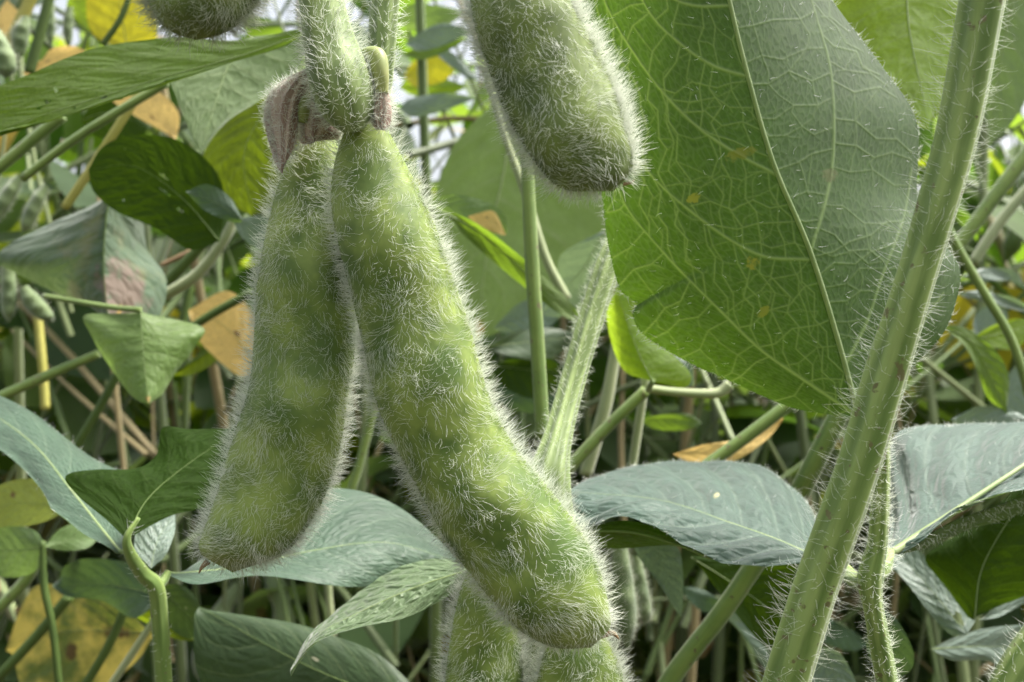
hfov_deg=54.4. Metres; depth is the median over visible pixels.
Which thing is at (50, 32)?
soybean pod
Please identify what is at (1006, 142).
sky
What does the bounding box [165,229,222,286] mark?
twig
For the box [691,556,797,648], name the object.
soybean leaf
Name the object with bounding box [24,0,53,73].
twig
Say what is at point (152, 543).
soybean leaf
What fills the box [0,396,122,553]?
soybean leaf
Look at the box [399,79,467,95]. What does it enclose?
soybean leaf
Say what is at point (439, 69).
soybean leaf
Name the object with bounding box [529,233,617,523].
petiole
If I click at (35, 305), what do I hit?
soybean pod
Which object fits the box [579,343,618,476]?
twig
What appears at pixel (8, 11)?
soybean leaf
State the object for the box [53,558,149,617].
soybean leaf
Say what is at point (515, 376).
soybean leaf
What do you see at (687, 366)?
soybean leaf
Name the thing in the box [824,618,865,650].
soybean leaf
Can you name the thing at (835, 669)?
soybean leaf
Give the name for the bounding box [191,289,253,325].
twig
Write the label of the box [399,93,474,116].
soybean leaf
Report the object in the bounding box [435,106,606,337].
soybean leaf
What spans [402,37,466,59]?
soybean leaf
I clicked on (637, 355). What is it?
soybean leaf
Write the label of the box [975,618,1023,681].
pod
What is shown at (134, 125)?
soybean leaf
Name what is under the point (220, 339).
soybean leaf
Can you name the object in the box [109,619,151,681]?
twig
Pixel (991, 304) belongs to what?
twig
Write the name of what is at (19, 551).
soybean leaf
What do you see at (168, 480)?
soybean leaf
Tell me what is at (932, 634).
stem tangle
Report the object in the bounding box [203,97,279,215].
soybean leaf
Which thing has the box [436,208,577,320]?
soybean leaf
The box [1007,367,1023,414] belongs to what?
soybean leaf
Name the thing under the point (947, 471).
soybean leaf
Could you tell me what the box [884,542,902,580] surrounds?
leaf stalk joint
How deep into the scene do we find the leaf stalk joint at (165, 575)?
0.13 m
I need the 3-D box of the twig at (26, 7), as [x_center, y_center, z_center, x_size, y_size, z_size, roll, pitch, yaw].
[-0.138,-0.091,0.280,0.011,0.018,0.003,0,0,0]
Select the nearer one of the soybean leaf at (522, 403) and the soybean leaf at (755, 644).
the soybean leaf at (755, 644)
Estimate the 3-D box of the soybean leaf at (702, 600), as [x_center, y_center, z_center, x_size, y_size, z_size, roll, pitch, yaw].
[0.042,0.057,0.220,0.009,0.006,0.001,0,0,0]
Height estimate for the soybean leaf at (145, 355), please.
0.020 m
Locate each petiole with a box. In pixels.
[357,0,408,124]
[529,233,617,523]
[848,433,907,681]
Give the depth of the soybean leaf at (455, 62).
0.36 m
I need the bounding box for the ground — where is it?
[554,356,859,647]
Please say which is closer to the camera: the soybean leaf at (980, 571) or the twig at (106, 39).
the soybean leaf at (980, 571)
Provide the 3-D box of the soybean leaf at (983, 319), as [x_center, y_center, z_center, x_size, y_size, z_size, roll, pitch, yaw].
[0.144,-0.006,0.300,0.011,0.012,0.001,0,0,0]
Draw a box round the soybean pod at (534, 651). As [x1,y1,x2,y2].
[521,634,541,681]
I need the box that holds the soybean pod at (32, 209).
[16,183,49,231]
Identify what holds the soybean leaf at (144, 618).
attached to the twig at (128, 659)
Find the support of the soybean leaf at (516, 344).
attached to the twig at (359, 463)
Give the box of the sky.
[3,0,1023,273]
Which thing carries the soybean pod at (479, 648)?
hanging from the petiole at (555, 444)
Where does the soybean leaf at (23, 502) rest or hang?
attached to the twig at (36, 380)
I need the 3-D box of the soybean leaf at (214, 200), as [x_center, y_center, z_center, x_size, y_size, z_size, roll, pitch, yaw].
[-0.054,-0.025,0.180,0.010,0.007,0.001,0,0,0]
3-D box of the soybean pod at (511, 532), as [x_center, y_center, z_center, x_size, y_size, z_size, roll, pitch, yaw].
[-0.004,0.002,0.095,0.031,0.058,0.012,0,0,0]
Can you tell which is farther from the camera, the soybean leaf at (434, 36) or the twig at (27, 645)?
the soybean leaf at (434, 36)
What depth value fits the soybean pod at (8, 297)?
0.24 m
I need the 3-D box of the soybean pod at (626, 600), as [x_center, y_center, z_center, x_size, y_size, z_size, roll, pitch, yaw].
[0.021,0.048,0.190,0.008,0.022,0.006,0,0,0]
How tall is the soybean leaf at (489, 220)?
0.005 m
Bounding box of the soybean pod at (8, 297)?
[0,267,20,322]
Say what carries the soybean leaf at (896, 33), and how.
attached to the petiole at (555, 444)
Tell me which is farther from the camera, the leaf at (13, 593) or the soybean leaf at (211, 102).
the leaf at (13, 593)
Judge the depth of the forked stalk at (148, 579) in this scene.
0.13 m
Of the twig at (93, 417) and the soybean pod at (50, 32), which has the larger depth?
the soybean pod at (50, 32)
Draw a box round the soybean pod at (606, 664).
[521,602,638,681]
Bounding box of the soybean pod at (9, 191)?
[0,173,22,220]
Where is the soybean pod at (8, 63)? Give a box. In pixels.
[0,30,19,77]
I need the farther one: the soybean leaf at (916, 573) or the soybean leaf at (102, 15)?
the soybean leaf at (102, 15)
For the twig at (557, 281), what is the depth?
0.20 m
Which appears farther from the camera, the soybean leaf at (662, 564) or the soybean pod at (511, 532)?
the soybean leaf at (662, 564)
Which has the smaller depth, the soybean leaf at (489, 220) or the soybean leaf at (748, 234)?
the soybean leaf at (748, 234)
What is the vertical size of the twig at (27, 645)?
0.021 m
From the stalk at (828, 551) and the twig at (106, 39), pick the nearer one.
the stalk at (828, 551)
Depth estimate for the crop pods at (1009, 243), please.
0.46 m
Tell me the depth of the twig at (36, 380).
0.20 m
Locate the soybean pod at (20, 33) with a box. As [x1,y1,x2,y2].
[8,16,32,61]
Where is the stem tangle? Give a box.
[0,0,1023,681]
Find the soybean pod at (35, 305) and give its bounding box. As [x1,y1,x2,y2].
[15,285,54,323]
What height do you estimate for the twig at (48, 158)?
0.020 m
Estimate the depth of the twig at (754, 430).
0.17 m
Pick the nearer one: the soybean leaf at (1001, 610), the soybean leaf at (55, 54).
the soybean leaf at (1001, 610)
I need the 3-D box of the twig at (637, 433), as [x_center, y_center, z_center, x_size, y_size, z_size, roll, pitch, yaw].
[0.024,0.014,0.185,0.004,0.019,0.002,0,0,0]
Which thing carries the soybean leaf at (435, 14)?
attached to the crop
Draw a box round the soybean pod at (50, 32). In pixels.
[45,3,57,45]
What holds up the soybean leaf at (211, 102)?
attached to the twig at (48, 158)
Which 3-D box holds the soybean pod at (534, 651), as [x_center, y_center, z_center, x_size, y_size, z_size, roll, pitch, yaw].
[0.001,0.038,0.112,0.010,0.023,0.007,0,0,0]
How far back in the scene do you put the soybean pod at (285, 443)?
0.10 m
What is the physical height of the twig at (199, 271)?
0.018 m
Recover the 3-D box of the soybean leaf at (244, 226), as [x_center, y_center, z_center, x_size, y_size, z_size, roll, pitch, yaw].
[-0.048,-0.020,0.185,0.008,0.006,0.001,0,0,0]
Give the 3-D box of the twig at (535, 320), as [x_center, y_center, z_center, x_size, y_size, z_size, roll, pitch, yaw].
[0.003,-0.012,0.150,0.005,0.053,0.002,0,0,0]
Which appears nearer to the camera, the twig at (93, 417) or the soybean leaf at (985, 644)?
the soybean leaf at (985, 644)
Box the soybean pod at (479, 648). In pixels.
[431,559,536,681]
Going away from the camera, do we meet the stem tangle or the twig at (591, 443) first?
the twig at (591, 443)
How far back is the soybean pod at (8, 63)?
0.20 m
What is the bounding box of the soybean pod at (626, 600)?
[605,548,640,650]
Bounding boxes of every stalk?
[122,517,175,681]
[739,0,1022,681]
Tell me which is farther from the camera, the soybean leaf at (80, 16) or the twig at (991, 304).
the soybean leaf at (80, 16)
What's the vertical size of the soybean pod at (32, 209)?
0.014 m
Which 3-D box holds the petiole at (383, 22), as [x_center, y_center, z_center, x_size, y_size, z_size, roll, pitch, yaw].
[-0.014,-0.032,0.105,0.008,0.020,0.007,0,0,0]
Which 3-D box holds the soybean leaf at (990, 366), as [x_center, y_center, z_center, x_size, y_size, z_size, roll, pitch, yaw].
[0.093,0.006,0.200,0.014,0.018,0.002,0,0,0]
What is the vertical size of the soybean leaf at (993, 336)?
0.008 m
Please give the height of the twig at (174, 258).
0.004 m
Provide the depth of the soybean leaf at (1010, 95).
0.24 m
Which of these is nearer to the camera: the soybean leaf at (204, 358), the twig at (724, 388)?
the twig at (724, 388)
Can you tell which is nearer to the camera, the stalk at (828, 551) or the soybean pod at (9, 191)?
the stalk at (828, 551)
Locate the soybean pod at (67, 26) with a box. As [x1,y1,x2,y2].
[61,7,75,45]
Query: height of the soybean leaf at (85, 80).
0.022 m
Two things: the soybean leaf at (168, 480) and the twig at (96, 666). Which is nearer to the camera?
the soybean leaf at (168, 480)
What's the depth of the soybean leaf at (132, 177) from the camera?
0.19 m
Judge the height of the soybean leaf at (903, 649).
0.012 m
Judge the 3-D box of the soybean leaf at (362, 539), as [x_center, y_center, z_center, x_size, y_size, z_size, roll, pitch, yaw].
[-0.029,0.028,0.140,0.039,0.011,0.021,0,0,-42]
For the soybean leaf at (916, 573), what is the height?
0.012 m
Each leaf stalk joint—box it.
[160,570,171,585]
[843,559,857,592]
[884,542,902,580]
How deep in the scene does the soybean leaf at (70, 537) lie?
0.19 m
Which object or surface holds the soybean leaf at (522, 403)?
attached to the crop
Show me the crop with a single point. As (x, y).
(412, 630)
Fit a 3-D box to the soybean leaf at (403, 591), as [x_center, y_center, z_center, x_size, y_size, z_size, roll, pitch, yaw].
[-0.015,0.032,0.117,0.020,0.011,0.010,0,0,0]
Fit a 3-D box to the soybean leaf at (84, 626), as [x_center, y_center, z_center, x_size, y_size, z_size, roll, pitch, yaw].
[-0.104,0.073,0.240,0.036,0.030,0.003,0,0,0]
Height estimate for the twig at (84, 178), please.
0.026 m
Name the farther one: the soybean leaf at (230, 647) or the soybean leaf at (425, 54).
the soybean leaf at (425, 54)
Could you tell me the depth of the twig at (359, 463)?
0.22 m
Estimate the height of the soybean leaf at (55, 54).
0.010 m
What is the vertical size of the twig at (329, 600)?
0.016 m
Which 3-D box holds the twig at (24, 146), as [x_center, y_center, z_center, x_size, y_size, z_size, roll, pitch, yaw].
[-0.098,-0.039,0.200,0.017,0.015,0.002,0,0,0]
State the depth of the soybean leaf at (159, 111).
0.25 m
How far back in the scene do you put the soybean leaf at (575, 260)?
0.22 m
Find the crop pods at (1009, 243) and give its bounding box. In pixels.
[3,131,1023,679]
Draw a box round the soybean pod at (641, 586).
[629,554,657,625]
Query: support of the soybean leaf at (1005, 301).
attached to the twig at (998, 224)
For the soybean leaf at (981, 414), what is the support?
attached to the twig at (991, 304)
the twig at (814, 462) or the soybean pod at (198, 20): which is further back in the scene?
the twig at (814, 462)
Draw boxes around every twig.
[0,116,66,174]
[0,350,100,398]
[0,595,73,681]
[6,0,36,48]
[19,84,168,181]
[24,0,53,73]
[33,316,49,409]
[39,540,62,681]
[61,92,140,210]
[73,372,118,448]
[82,611,126,681]
[100,0,130,45]
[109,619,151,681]
[160,249,189,266]
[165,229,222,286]
[166,221,235,300]
[179,270,194,321]
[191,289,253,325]
[324,584,335,635]
[347,393,377,489]
[481,66,570,298]
[520,147,548,439]
[570,386,649,475]
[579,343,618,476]
[628,378,648,466]
[650,381,733,398]
[657,565,764,681]
[701,403,794,461]
[791,414,846,500]
[948,146,1023,259]
[949,228,1023,393]
[969,185,1023,265]
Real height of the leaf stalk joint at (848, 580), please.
0.005 m
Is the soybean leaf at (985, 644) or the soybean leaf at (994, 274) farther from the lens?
the soybean leaf at (994, 274)
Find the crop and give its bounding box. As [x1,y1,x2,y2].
[0,0,1023,681]
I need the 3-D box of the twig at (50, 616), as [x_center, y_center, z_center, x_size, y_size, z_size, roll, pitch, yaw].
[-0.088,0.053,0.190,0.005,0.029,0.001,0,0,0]
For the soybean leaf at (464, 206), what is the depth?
0.20 m
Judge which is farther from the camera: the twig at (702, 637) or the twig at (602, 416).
the twig at (602, 416)
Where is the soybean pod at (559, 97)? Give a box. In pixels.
[445,0,656,207]
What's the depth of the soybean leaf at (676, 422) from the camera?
0.26 m
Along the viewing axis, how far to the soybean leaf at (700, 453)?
0.19 m
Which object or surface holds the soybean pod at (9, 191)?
hanging from the twig at (37, 42)
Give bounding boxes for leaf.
[0,0,17,35]
[0,29,301,135]
[0,199,166,315]
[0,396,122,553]
[0,478,58,527]
[0,526,46,577]
[0,567,38,614]
[6,584,151,681]
[22,46,83,75]
[42,293,204,403]
[46,524,95,550]
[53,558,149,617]
[65,426,233,536]
[67,0,90,32]
[80,98,149,139]
[86,0,157,44]
[89,135,223,249]
[113,92,179,138]
[134,515,174,568]
[137,608,193,640]
[165,584,201,638]
[170,34,303,153]
[171,488,456,586]
[174,342,216,375]
[186,184,242,222]
[189,291,254,375]
[194,607,408,681]
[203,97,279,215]
[234,216,267,249]
[290,558,465,675]
[398,4,461,29]
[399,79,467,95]
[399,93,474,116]
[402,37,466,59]
[404,23,470,50]
[404,56,454,86]
[428,194,506,233]
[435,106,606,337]
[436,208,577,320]
[438,50,478,79]
[468,210,505,234]
[484,327,572,359]
[490,358,563,398]
[494,300,559,333]
[495,384,555,412]
[542,230,605,316]
[571,456,815,568]
[581,0,963,417]
[606,287,690,392]
[635,545,683,616]
[643,413,701,430]
[673,418,783,461]
[674,355,693,386]
[683,586,717,612]
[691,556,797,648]
[729,612,768,668]
[812,647,855,681]
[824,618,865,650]
[833,0,957,129]
[866,610,913,677]
[888,418,1023,557]
[893,550,975,634]
[925,490,1023,619]
[930,625,1022,664]
[946,325,1008,412]
[951,406,1023,423]
[958,291,1023,310]
[961,267,1023,287]
[973,306,1007,334]
[977,318,1023,349]
[979,596,1023,619]
[984,0,1023,145]
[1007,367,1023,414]
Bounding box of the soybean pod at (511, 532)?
[309,46,625,664]
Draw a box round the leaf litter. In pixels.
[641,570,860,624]
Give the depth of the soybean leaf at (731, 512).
0.13 m
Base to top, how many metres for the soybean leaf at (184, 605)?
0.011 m
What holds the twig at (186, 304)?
attached to the crop
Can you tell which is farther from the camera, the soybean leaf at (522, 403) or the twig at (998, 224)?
the soybean leaf at (522, 403)
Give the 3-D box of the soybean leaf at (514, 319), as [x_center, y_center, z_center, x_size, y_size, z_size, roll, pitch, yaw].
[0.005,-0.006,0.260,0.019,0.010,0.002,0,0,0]
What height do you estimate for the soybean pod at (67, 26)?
0.013 m
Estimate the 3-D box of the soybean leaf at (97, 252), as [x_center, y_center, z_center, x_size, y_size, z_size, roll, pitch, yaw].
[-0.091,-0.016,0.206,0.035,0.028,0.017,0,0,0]
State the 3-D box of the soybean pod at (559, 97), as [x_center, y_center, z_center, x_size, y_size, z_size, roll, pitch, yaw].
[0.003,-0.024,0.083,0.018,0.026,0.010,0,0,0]
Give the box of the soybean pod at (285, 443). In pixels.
[178,62,367,586]
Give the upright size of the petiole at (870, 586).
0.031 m
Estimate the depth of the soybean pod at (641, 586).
0.20 m
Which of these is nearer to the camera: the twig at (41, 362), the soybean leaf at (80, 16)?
the twig at (41, 362)
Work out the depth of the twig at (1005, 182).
0.20 m
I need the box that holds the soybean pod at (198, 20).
[126,0,281,58]
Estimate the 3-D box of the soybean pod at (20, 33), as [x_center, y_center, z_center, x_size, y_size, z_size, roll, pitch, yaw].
[-0.129,-0.079,0.260,0.008,0.012,0.005,0,0,0]
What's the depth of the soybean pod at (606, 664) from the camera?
0.10 m
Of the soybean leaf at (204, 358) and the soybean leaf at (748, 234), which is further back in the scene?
the soybean leaf at (204, 358)

